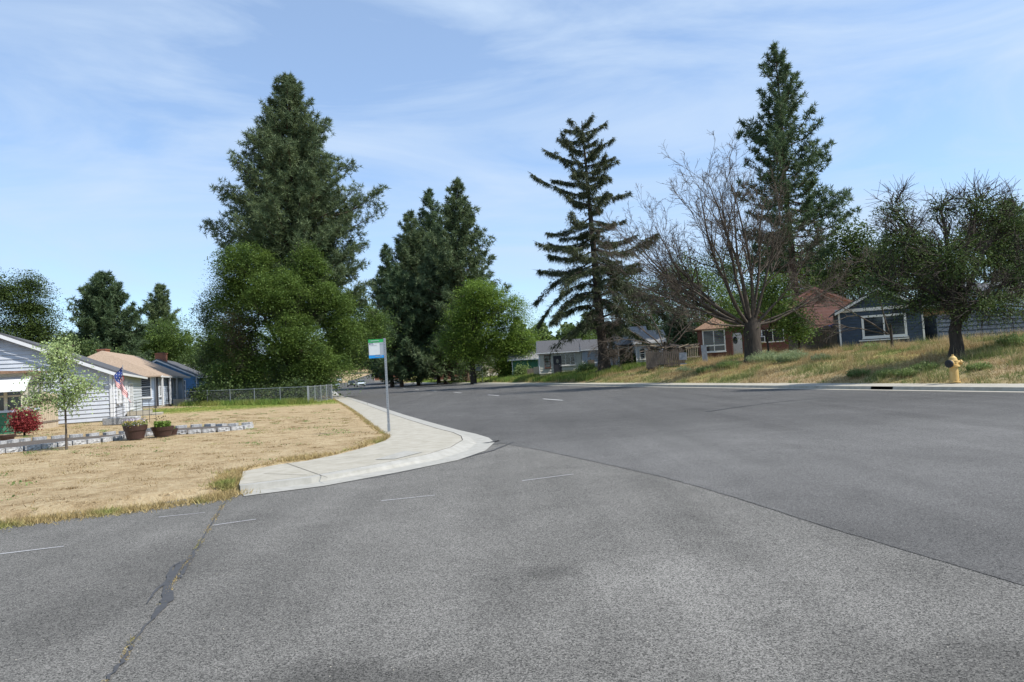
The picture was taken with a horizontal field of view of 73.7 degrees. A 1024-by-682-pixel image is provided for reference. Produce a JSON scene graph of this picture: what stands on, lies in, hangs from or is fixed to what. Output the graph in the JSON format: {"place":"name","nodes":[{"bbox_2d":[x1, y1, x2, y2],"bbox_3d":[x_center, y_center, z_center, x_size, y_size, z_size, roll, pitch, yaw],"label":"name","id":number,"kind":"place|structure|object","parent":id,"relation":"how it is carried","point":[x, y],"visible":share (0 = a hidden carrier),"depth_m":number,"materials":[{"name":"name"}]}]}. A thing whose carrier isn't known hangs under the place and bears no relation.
{"place":"outdoors","nodes":[
{"label":"outdoors","id":0,"kind":"place"},
{"bbox_2d":[126,399,339,415],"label":"green lawn grass","id":1,"kind":"structure","parent":0,"point":[205,408],"depth_m":47.50,"materials":[{"name":"plant"}]},
{"bbox_2d":[239,394,461,489],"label":"pavement","id":2,"kind":"structure","parent":0,"point":[410,435],"depth_m":14.24,"materials":[{"name":"concrete"}]},
{"bbox_2d":[368,338,390,431],"bbox_3d":[-3.746,1.244,19.266,0.496,2.630,0.072,-3,-3,0],"label":"bus stop sign","id":3,"kind":"object","parent":2,"relation":"on","point":[377,348],"visible":1,"depth_m":19.28,"materials":[{"name":"metal"}]},
{"bbox_2d":[378,451,419,458],"bbox_3d":[-2.113,2.191,13.181,0.518,0.006,1.217,-4,-3,17],"label":"tactile pad","id":4,"kind":"object","parent":2,"relation":"on","point":[400,454],"visible":1,"depth_m":13.12,"materials":[{"name":"concrete"}]},
{"bbox_2d":[0,427,1023,681],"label":"side street","id":5,"kind":"structure","parent":0,"point":[478,567],"depth_m":4.97,"materials":[{"name":"grey asphalt"}]},
{"bbox_2d":[107,618,153,678],"bbox_3d":[-2.404,1.923,4.310,0.062,0.001,1.026,-3,-3,-17],"label":"road crack","id":6,"kind":"object","parent":5,"relation":"on","point":[116,666],"visible":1,"depth_m":4.17,"materials":[{"name":"grey asphalt"}]},
{"bbox_2d":[101,498,227,681],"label":"crack weeds","id":7,"kind":"object","parent":5,"relation":"on","point":[208,529],"visible":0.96,"depth_m":6.23,"materials":[{"name":"green plant"}]},
{"bbox_2d":[152,555,193,617],"bbox_3d":[-2.821,2.009,5.693,0.141,0.001,1.873,-2,-3,-19],"label":"sealed crack","id":8,"kind":"object","parent":5,"relation":"on","point":[167,596],"visible":1,"depth_m":5.39,"materials":[{"name":"grey asphalt"}]},
{"bbox_2d":[178,499,226,577],"bbox_3d":[-3.523,2.150,7.989,0.053,0.001,4.582,-3,-3,-18],"label":"road crack","id":9,"kind":"object","parent":5,"relation":"on","point":[185,567],"visible":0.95,"depth_m":6.68,"materials":[{"name":"grey asphalt"}]},
{"bbox_2d":[0,341,1023,520],"bbox_3d":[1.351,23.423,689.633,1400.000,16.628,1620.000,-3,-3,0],"label":"ground","id":10,"kind":"structure","parent":0,"point":[185,486],"depth_m":15.93,"materials":[{"name":"beige plant"}]},
{"bbox_2d":[0,269,36,340],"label":"layered tree","id":11,"kind":"object","parent":10,"relation":"on","point":[4,291],"visible":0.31,"depth_m":62.30,"materials":[{"name":"green plant"}]},
{"bbox_2d":[1,405,45,435],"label":"red bush","id":12,"kind":"object","parent":10,"relation":"on","point":[24,424],"visible":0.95,"depth_m":24.95,"materials":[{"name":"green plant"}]},
{"bbox_2d":[0,370,50,433],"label":"green sided house","id":13,"kind":"structure","parent":10,"relation":"on","point":[8,379],"depth_m":26.93,"materials":[{"name":"paint"}]},
{"bbox_2d":[0,373,42,410],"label":"window frame","id":14,"kind":"structure","parent":13,"relation":"in","point":[5,397],"depth_m":27.11,"materials":[{"name":"beige paint"}]},
{"bbox_2d":[0,267,79,352],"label":"layered tree","id":15,"kind":"object","parent":10,"relation":"on","point":[41,329],"visible":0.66,"depth_m":63.76,"materials":[{"name":"green plant"}]},
{"bbox_2d":[32,392,59,428],"bbox_3d":[-20.346,3.026,29.791,0.051,1.601,2.515,-3,-3,-12],"label":"white board fence","id":16,"kind":"object","parent":10,"relation":"on","point":[49,422],"visible":0.45,"depth_m":30.03,"materials":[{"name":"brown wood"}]},
{"bbox_2d":[0,333,113,449],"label":"young tree","id":17,"kind":"object","parent":10,"relation":"on","point":[61,371],"visible":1,"depth_m":18.22,"materials":[{"name":"green plant"}]},
{"bbox_2d":[0,333,163,424],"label":"house","id":18,"kind":"structure","parent":10,"relation":"on","point":[16,353],"depth_m":33.58,"materials":[{"name":"white paint"}]},
{"bbox_2d":[53,324,130,356],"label":"dark shrub tree","id":19,"kind":"object","parent":10,"relation":"on","point":[88,347],"visible":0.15,"depth_m":74.86,"materials":[{"name":"green plant"}]},
{"bbox_2d":[60,269,153,359],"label":"background pine","id":20,"kind":"object","parent":10,"relation":"on","point":[105,318],"visible":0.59,"depth_m":91.43,"materials":[{"name":"green plant"}]},
{"bbox_2d":[0,425,240,447],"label":"planting bed soil","id":21,"kind":"structure","parent":10,"relation":"on","point":[25,443],"depth_m":21.69,"materials":[{"name":"brown soil"}]},
{"bbox_2d":[102,416,140,425],"bbox_3d":[-17.324,3.540,30.318,1.500,0.340,0.440,-3,-3,0],"label":"stone trough","id":22,"kind":"object","parent":10,"relation":"on","point":[112,421],"visible":0.72,"depth_m":30.10,"materials":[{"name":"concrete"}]},
{"bbox_2d":[114,365,129,414],"bbox_3d":[-17.085,2.370,29.948,0.799,2.615,0.120,-3,-3,0],"label":"hanging flag","id":23,"kind":"object","parent":10,"relation":"on","point":[118,378],"visible":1,"depth_m":29.97,"materials":[{"name":"fabric"}]},
{"bbox_2d":[109,378,155,421],"bbox_3d":[-17.296,2.743,31.129,1.943,2.020,0.022,-3,-3,-10],"label":"wire trellis","id":24,"kind":"object","parent":10,"relation":"on","point":[116,403],"visible":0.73,"depth_m":31.13,"materials":[{"name":"black metal"}]},
{"bbox_2d":[122,418,147,439],"bbox_3d":[-11.445,2.654,20.733,0.720,0.637,0.717,-3,-3,0],"label":"flower pot","id":25,"kind":"object","parent":10,"relation":"on","point":[136,429],"visible":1,"depth_m":20.52,"materials":[{"name":"brown ceramic"}]},
{"bbox_2d":[88,348,196,408],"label":"porch house","id":26,"kind":"structure","parent":10,"relation":"on","point":[166,388],"depth_m":55.84,"materials":[{"name":"beige paint"}]},
{"bbox_2d":[141,377,152,398],"bbox_3d":[-29.538,3.710,54.622,1.350,1.808,0.150,-3,-3,-17],"label":"window","id":27,"kind":"structure","parent":26,"relation":"in","point":[146,385],"depth_m":54.72,"materials":[{"name":"white glass"}]},
{"bbox_2d":[141,281,180,361],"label":"background pine","id":28,"kind":"object","parent":10,"relation":"on","point":[158,305],"visible":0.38,"depth_m":134.51,"materials":[{"name":"green plant"}]},
{"bbox_2d":[150,416,173,436],"bbox_3d":[-10.925,2.648,21.332,0.673,0.646,0.673,-3,-3,0],"label":"flower pot","id":29,"kind":"object","parent":10,"relation":"on","point":[161,428],"visible":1,"depth_m":21.14,"materials":[{"name":"brown ceramic"}]},
{"bbox_2d":[132,313,204,363],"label":"round tree","id":30,"kind":"object","parent":10,"relation":"on","point":[160,342],"visible":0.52,"depth_m":104.01,"materials":[{"name":"green plant"}]},
{"bbox_2d":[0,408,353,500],"bbox_3d":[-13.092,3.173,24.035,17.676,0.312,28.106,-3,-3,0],"label":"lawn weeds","id":31,"kind":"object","parent":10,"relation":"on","point":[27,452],"visible":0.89,"depth_m":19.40,"materials":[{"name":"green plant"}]},
{"bbox_2d":[151,352,206,396],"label":"blue house","id":32,"kind":"structure","parent":10,"relation":"on","point":[161,358],"depth_m":73.80,"materials":[{"name":"paint"}]},
{"bbox_2d":[144,335,213,370],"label":"dark shrub tree","id":33,"kind":"object","parent":10,"relation":"on","point":[191,362],"visible":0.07,"depth_m":87.65,"materials":[{"name":"green plant"}]},
{"bbox_2d":[0,403,380,512],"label":"dry lawn grass","id":34,"kind":"structure","parent":10,"relation":"on","point":[175,454],"depth_m":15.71,"materials":[{"name":"beige plant"}]},
{"bbox_2d":[0,396,391,531],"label":"lawn edge grass","id":35,"kind":"structure","parent":10,"relation":"on","point":[229,475],"depth_m":9.58,"materials":[{"name":"beige plant"}]},
{"bbox_2d":[179,284,277,399],"bbox_3d":[-26.379,0.746,64.120,9.200,13.032,6.832,-3,-3,0],"label":"maple tree","id":36,"kind":"object","parent":10,"relation":"on","point":[206,317],"visible":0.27,"depth_m":63.46,"materials":[{"name":"green plant"}]},
{"bbox_2d":[209,307,271,394],"bbox_3d":[-22.470,1.187,57.653,5.469,8.386,5.106,-5,-3,36],"label":"dying tree","id":37,"kind":"object","parent":10,"relation":"on","point":[238,335],"visible":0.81,"depth_m":57.37,"materials":[{"name":"green plant"}]},
{"bbox_2d":[185,386,307,401],"bbox_3d":[-20.917,4.368,52.913,14.991,1.494,0.078,-5,-3,32],"label":"chain link fence","id":38,"kind":"object","parent":10,"relation":"on","point":[250,394],"visible":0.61,"depth_m":52.17,"materials":[{"name":"metal"}]},
{"bbox_2d":[174,397,321,406],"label":"fence line weeds","id":39,"kind":"object","parent":10,"relation":"on","point":[290,400],"visible":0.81,"depth_m":51.49,"materials":[{"name":"green plant"}]},
{"bbox_2d":[185,374,323,406],"bbox_3d":[-20.808,4.793,55.738,11.999,4.463,5.329,-3,-3,0],"label":"shrub","id":40,"kind":"object","parent":10,"relation":"on","point":[247,392],"visible":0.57,"depth_m":55.62,"materials":[{"name":"green plant"}]},
{"bbox_2d":[198,342,346,398],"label":"shrub","id":41,"kind":"object","parent":10,"relation":"on","point":[269,376],"visible":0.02,"depth_m":77.43,"materials":[{"name":"green plant"}]},
{"bbox_2d":[188,238,378,399],"bbox_3d":[-19.406,-0.733,58.520,16.840,16.948,11.358,-3,-3,-9],"label":"maple tree","id":42,"kind":"object","parent":10,"relation":"on","point":[266,290],"visible":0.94,"depth_m":58.29,"materials":[{"name":"green plant"}]},
{"bbox_2d":[198,71,390,390],"bbox_3d":[-21.016,-10.540,66.505,15.760,32.228,16.168,-6,-3,42],"label":"tall pine","id":43,"kind":"object","parent":10,"relation":"on","point":[295,201],"visible":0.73,"depth_m":64.42,"materials":[{"name":"green plant"}]},
{"bbox_2d":[200,435,390,488],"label":"lawn edge grass","id":44,"kind":"structure","parent":10,"relation":"on","point":[295,456],"depth_m":13.67,"materials":[{"name":"beige plant"}]},
{"bbox_2d":[261,359,340,397],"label":"shrub","id":45,"kind":"object","parent":10,"relation":"on","point":[276,381],"visible":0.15,"depth_m":71.36,"materials":[{"name":"green plant"}]},
{"bbox_2d":[308,384,332,401],"bbox_3d":[-14.641,4.047,52.339,0.080,1.367,6.537,-3,-3,0],"label":"chain link fence","id":46,"kind":"object","parent":10,"relation":"on","point":[325,390],"visible":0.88,"depth_m":52.40,"materials":[{"name":"metal"}]},
{"bbox_2d":[316,281,403,397],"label":"maple tree","id":47,"kind":"object","parent":10,"relation":"on","point":[373,323],"visible":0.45,"depth_m":65.69,"materials":[{"name":"green plant"}]},
{"bbox_2d":[361,243,405,386],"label":"cluster pine","id":48,"kind":"object","parent":10,"relation":"on","point":[382,272],"visible":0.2,"depth_m":117.77,"materials":[{"name":"green plant"}]},
{"bbox_2d":[36,306,756,368],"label":"distant wood","id":49,"kind":"object","parent":10,"relation":"on","point":[565,326],"visible":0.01,"depth_m":282.72,"materials":[{"name":"green plant"}]},
{"bbox_2d":[363,262,440,386],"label":"cluster pine","id":50,"kind":"object","parent":10,"relation":"on","point":[397,289],"visible":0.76,"depth_m":110.78,"materials":[{"name":"green plant"}]},
{"bbox_2d":[362,208,456,384],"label":"cluster pine","id":51,"kind":"object","parent":10,"relation":"on","point":[406,238],"visible":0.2,"depth_m":120.99,"materials":[{"name":"green plant"}]},
{"bbox_2d":[380,248,499,385],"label":"cluster pine","id":52,"kind":"object","parent":10,"relation":"on","point":[416,349],"visible":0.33,"depth_m":111.94,"materials":[{"name":"green plant"}]},
{"bbox_2d":[406,187,485,383],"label":"cluster pine","id":53,"kind":"object","parent":10,"relation":"on","point":[431,204],"visible":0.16,"depth_m":126.42,"materials":[{"name":"green plant"}]},
{"bbox_2d":[407,177,517,381],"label":"cluster pine","id":54,"kind":"object","parent":10,"relation":"on","point":[457,212],"visible":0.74,"depth_m":111.12,"materials":[{"name":"green plant"}]},
{"bbox_2d":[420,277,550,383],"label":"street tree","id":55,"kind":"object","parent":10,"relation":"on","point":[475,353],"visible":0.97,"depth_m":97.12,"materials":[{"name":"green plant"}]},
{"bbox_2d":[490,359,511,376],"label":"bush","id":56,"kind":"object","parent":10,"relation":"on","point":[506,372],"visible":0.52,"depth_m":97.92,"materials":[{"name":"green plant"}]},
{"bbox_2d":[507,345,538,373],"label":"green house","id":57,"kind":"structure","parent":10,"relation":"on","point":[533,362],"depth_m":95.84,"materials":[{"name":"paint"}]},
{"bbox_2d":[536,339,581,375],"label":"cream house","id":58,"kind":"structure","parent":10,"relation":"on","point":[568,357],"depth_m":79.84,"materials":[{"name":"paint"}]},
{"bbox_2d":[560,352,575,365],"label":"window","id":59,"kind":"structure","parent":58,"relation":"in","point":[570,360],"depth_m":79.75,"materials":[{"name":"white glass"}]},
{"bbox_2d":[490,361,645,381],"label":"tall green grass","id":60,"kind":"structure","parent":10,"relation":"on","point":[582,375],"depth_m":70.44,"materials":[{"name":"green plant"}]},
{"bbox_2d":[579,339,611,366],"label":"white house","id":61,"kind":"structure","parent":10,"relation":"on","point":[585,346],"depth_m":79.53,"materials":[{"name":"paint"}]},
{"bbox_2d":[529,113,687,371],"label":"drooping spruce","id":62,"kind":"object","parent":10,"relation":"on","point":[597,282],"visible":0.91,"depth_m":66.59,"materials":[{"name":"green plant"}]},
{"bbox_2d":[611,326,646,364],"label":"porch fronted house","id":63,"kind":"structure","parent":10,"relation":"on","point":[624,344],"depth_m":74.01,"materials":[{"name":"grey wood"}]},
{"bbox_2d":[602,264,663,329],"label":"backyard tree","id":64,"kind":"object","parent":10,"relation":"on","point":[647,326],"visible":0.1,"depth_m":87.48,"materials":[{"name":"green plant"}]},
{"bbox_2d":[628,329,666,362],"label":"porch house wing","id":65,"kind":"structure","parent":10,"relation":"on","point":[641,356],"depth_m":70.97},
{"bbox_2d":[586,277,724,371],"bbox_3d":[12.966,-1.382,62.396,13.027,8.057,8.268,-3,-3,0],"label":"dead brush tree","id":66,"kind":"object","parent":10,"relation":"on","point":[615,352],"visible":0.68,"depth_m":62.34,"materials":[{"name":"brown plant"}]},
{"bbox_2d":[625,257,698,351],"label":"backyard tree","id":67,"kind":"object","parent":10,"relation":"on","point":[658,297],"visible":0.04,"depth_m":95.00,"materials":[{"name":"green plant"}]},
{"bbox_2d":[645,346,699,368],"bbox_3d":[13.734,1.537,56.792,5.066,1.962,2.160,-4,-3,13],"label":"wooden fence","id":68,"kind":"object","parent":10,"relation":"on","point":[654,360],"visible":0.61,"depth_m":56.16,"materials":[{"name":"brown wood"}]},
{"bbox_2d":[660,302,699,360],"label":"backyard tree","id":69,"kind":"object","parent":10,"relation":"on","point":[690,338],"visible":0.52,"depth_m":77.04,"materials":[{"name":"green plant"}]},
{"bbox_2d":[651,247,750,355],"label":"backyard tree","id":70,"kind":"object","parent":10,"relation":"on","point":[728,308],"visible":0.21,"depth_m":83.41,"materials":[{"name":"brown plant"}]},
{"bbox_2d":[587,125,873,363],"bbox_3d":[15.014,-6.463,46.266,19.949,16.344,9.340,-3,-3,0],"label":"bare tree","id":71,"kind":"object","parent":10,"relation":"on","point":[751,323],"visible":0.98,"depth_m":45.98,"materials":[{"name":"brown plant"}]},
{"bbox_2d":[697,238,763,342],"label":"backyard tree","id":72,"kind":"object","parent":10,"relation":"on","point":[730,277],"visible":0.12,"depth_m":91.72,"materials":[{"name":"green plant"}]},
{"bbox_2d":[694,312,788,357],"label":"brown house","id":73,"kind":"structure","parent":10,"relation":"on","point":[708,337],"depth_m":59.75,"materials":[{"name":"paint"}]},
{"bbox_2d":[702,329,726,352],"bbox_3d":[17.578,0.010,59.410,2.000,2.008,0.150,-4,-3,17],"label":"window","id":74,"kind":"structure","parent":73,"relation":"in","point":[708,336],"depth_m":59.42,"materials":[{"name":"white glass"}]},
{"bbox_2d":[732,333,742,354],"bbox_3d":[20.234,0.308,61.795,1.150,2.050,0.125,-4,-3,17],"label":"door","id":75,"kind":"structure","parent":73,"relation":"in","point":[737,344],"depth_m":61.73,"materials":[{"name":"white paint"}]},
{"bbox_2d":[761,329,784,342],"bbox_3d":[23.253,-0.463,60.879,1.900,1.150,0.075,-4,-3,17],"label":"window","id":76,"kind":"structure","parent":73,"relation":"in","point":[762,333],"depth_m":60.86,"materials":[{"name":"white glass"}]},
{"bbox_2d":[483,330,1023,383],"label":"wild grass","id":77,"kind":"structure","parent":10,"relation":"on","point":[811,377],"depth_m":36.08,"materials":[{"name":"beige plant"}]},
{"bbox_2d":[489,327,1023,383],"bbox_3d":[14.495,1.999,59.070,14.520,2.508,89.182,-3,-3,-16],"label":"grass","id":78,"kind":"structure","parent":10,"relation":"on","point":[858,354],"depth_m":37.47,"materials":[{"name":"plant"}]},
{"bbox_2d":[745,349,777,362],"bbox_3d":[16.861,0.971,45.637,2.672,0.969,2.272,-3,-3,0],"label":"weed clump","id":79,"kind":"object","parent":10,"relation":"on","point":[758,357],"visible":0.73,"depth_m":45.16,"materials":[{"name":"green plant"}]},
{"bbox_2d":[716,270,834,352],"bbox_3d":[17.875,-1.833,47.654,8.391,6.395,4.257,-3,-3,0],"label":"climbing foliage tree","id":80,"kind":"object","parent":10,"relation":"on","point":[787,320],"visible":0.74,"depth_m":47.30,"materials":[{"name":"green plant"}]},
{"bbox_2d":[721,228,845,315],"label":"backyard tree","id":81,"kind":"object","parent":10,"relation":"on","point":[738,302],"visible":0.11,"depth_m":75.73,"materials":[{"name":"green plant"}]},
{"bbox_2d":[758,290,818,349],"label":"tree","id":82,"kind":"object","parent":10,"relation":"on","point":[799,341],"visible":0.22,"depth_m":50.42,"materials":[{"name":"green plant"}]},
{"bbox_2d":[720,39,861,296],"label":"tall pine","id":83,"kind":"object","parent":10,"relation":"on","point":[776,137],"visible":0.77,"depth_m":69.88,"materials":[{"name":"green plant"}]},
{"bbox_2d":[774,348,810,361],"bbox_3d":[17.438,0.847,42.484,2.491,0.917,2.017,-3,-3,0],"label":"weed clump","id":84,"kind":"object","parent":10,"relation":"on","point":[786,357],"visible":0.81,"depth_m":42.13,"materials":[{"name":"green plant"}]},
{"bbox_2d":[788,326,837,350],"bbox_3d":[22.886,-0.161,51.009,0.084,1.802,4.907,-2,-3,-35],"label":"hedge","id":85,"kind":"object","parent":10,"relation":"on","point":[822,337],"visible":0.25,"depth_m":50.97,"materials":[{"name":"green plant"}]},
{"bbox_2d":[777,286,851,342],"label":"salmon house","id":86,"kind":"structure","parent":10,"relation":"on","point":[823,311],"depth_m":65.20,"materials":[{"name":"paint"}]},
{"bbox_2d":[778,242,893,346],"bbox_3d":[18.402,-2.240,38.944,6.226,6.221,3.135,-4,-3,21],"label":"bare sapling","id":87,"kind":"object","parent":10,"relation":"on","point":[885,332],"visible":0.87,"depth_m":38.98,"materials":[{"name":"brown plant"}]},
{"bbox_2d":[798,213,916,316],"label":"backyard tree","id":88,"kind":"object","parent":10,"relation":"on","point":[845,240],"visible":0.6,"depth_m":65.67,"materials":[{"name":"green plant"}]},
{"bbox_2d":[845,368,871,376],"bbox_3d":[16.179,1.427,31.940,1.148,0.526,1.014,-3,-3,0],"label":"weed clump","id":89,"kind":"object","parent":10,"relation":"on","point":[860,372],"visible":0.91,"depth_m":31.71,"materials":[{"name":"green plant"}]},
{"bbox_2d":[829,288,924,347],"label":"dark blue house","id":90,"kind":"structure","parent":10,"relation":"on","point":[906,333],"depth_m":46.53,"materials":[{"name":"paint"}]},
{"bbox_2d":[861,313,908,338],"bbox_3d":[25.229,-1.006,46.287,2.800,1.608,0.150,-4,-3,21],"label":"window","id":91,"kind":"structure","parent":90,"relation":"in","point":[897,325],"depth_m":46.32,"materials":[{"name":"white glass"}]},
{"bbox_2d":[892,367,921,376],"bbox_3d":[16.963,1.301,29.292,1.186,0.463,0.979,-3,-3,0],"label":"weed clump","id":92,"kind":"object","parent":10,"relation":"on","point":[904,372],"visible":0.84,"depth_m":29.08,"materials":[{"name":"green plant"}]},
{"bbox_2d":[909,360,939,369],"bbox_3d":[17.926,1.059,29.627,1.282,0.450,1.104,-3,-3,0],"label":"weed clump","id":93,"kind":"object","parent":10,"relation":"on","point":[924,366],"visible":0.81,"depth_m":29.39,"materials":[{"name":"green plant"}]},
{"bbox_2d":[841,169,1023,358],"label":"street tree","id":94,"kind":"object","parent":10,"relation":"on","point":[956,303],"visible":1,"depth_m":30.24,"materials":[{"name":"green plant"}]},
{"bbox_2d":[883,221,981,299],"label":"backyard tree","id":95,"kind":"object","parent":10,"relation":"on","point":[924,280],"visible":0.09,"depth_m":65.57,"materials":[{"name":"green plant"}]},
{"bbox_2d":[945,354,962,382],"bbox_3d":[16.884,1.052,26.128,0.714,1.079,0.428,-2,-3,-20],"label":"fire hydrant","id":96,"kind":"object","parent":10,"relation":"on","point":[952,362],"visible":1,"depth_m":26.00,"materials":[{"name":"yellow metal"}]},
{"bbox_2d":[924,282,1023,340],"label":"long blue house","id":97,"kind":"structure","parent":10,"relation":"on","point":[930,332],"depth_m":45.99,"materials":[{"name":"paint"}]},
{"bbox_2d":[964,360,992,370],"bbox_3d":[18.438,0.962,26.990,1.069,0.419,0.899,-3,-3,0],"label":"weed clump","id":98,"kind":"object","parent":10,"relation":"on","point":[977,365],"visible":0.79,"depth_m":26.82,"materials":[{"name":"green plant"}]},
{"bbox_2d":[939,196,1023,282],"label":"backyard tree","id":99,"kind":"object","parent":10,"relation":"on","point":[991,249],"visible":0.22,"depth_m":61.38,"materials":[{"name":"green plant"}]},
{"bbox_2d":[966,199,1023,282],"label":"background pine","id":100,"kind":"object","parent":10,"relation":"on","point":[1002,264],"visible":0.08,"depth_m":61.35,"materials":[{"name":"green plant"}]},
{"bbox_2d":[993,332,1023,346],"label":"weed clump","id":101,"kind":"object","parent":10,"relation":"on","point":[1008,340],"visible":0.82,"depth_m":30.13,"materials":[{"name":"green plant"}]},
{"bbox_2d":[0,0,1023,354],"label":"sky","id":102,"kind":"structure","parent":0,"point":[119,119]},
{"bbox_2d":[333,374,1023,584],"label":"street","id":103,"kind":"structure","parent":0,"point":[952,454],"depth_m":12.40,"materials":[{"name":"grey asphalt"}]},
{"bbox_2d":[239,389,493,495],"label":"kerb","id":104,"kind":"structure","parent":103,"relation":"on","point":[469,444],"depth_m":12.01,"materials":[{"name":"concrete"}]},
{"bbox_2d":[404,382,1023,391],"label":"kerb and pavement","id":105,"kind":"structure","parent":0,"point":[985,387],"depth_m":30.90,"materials":[{"name":"concrete"}]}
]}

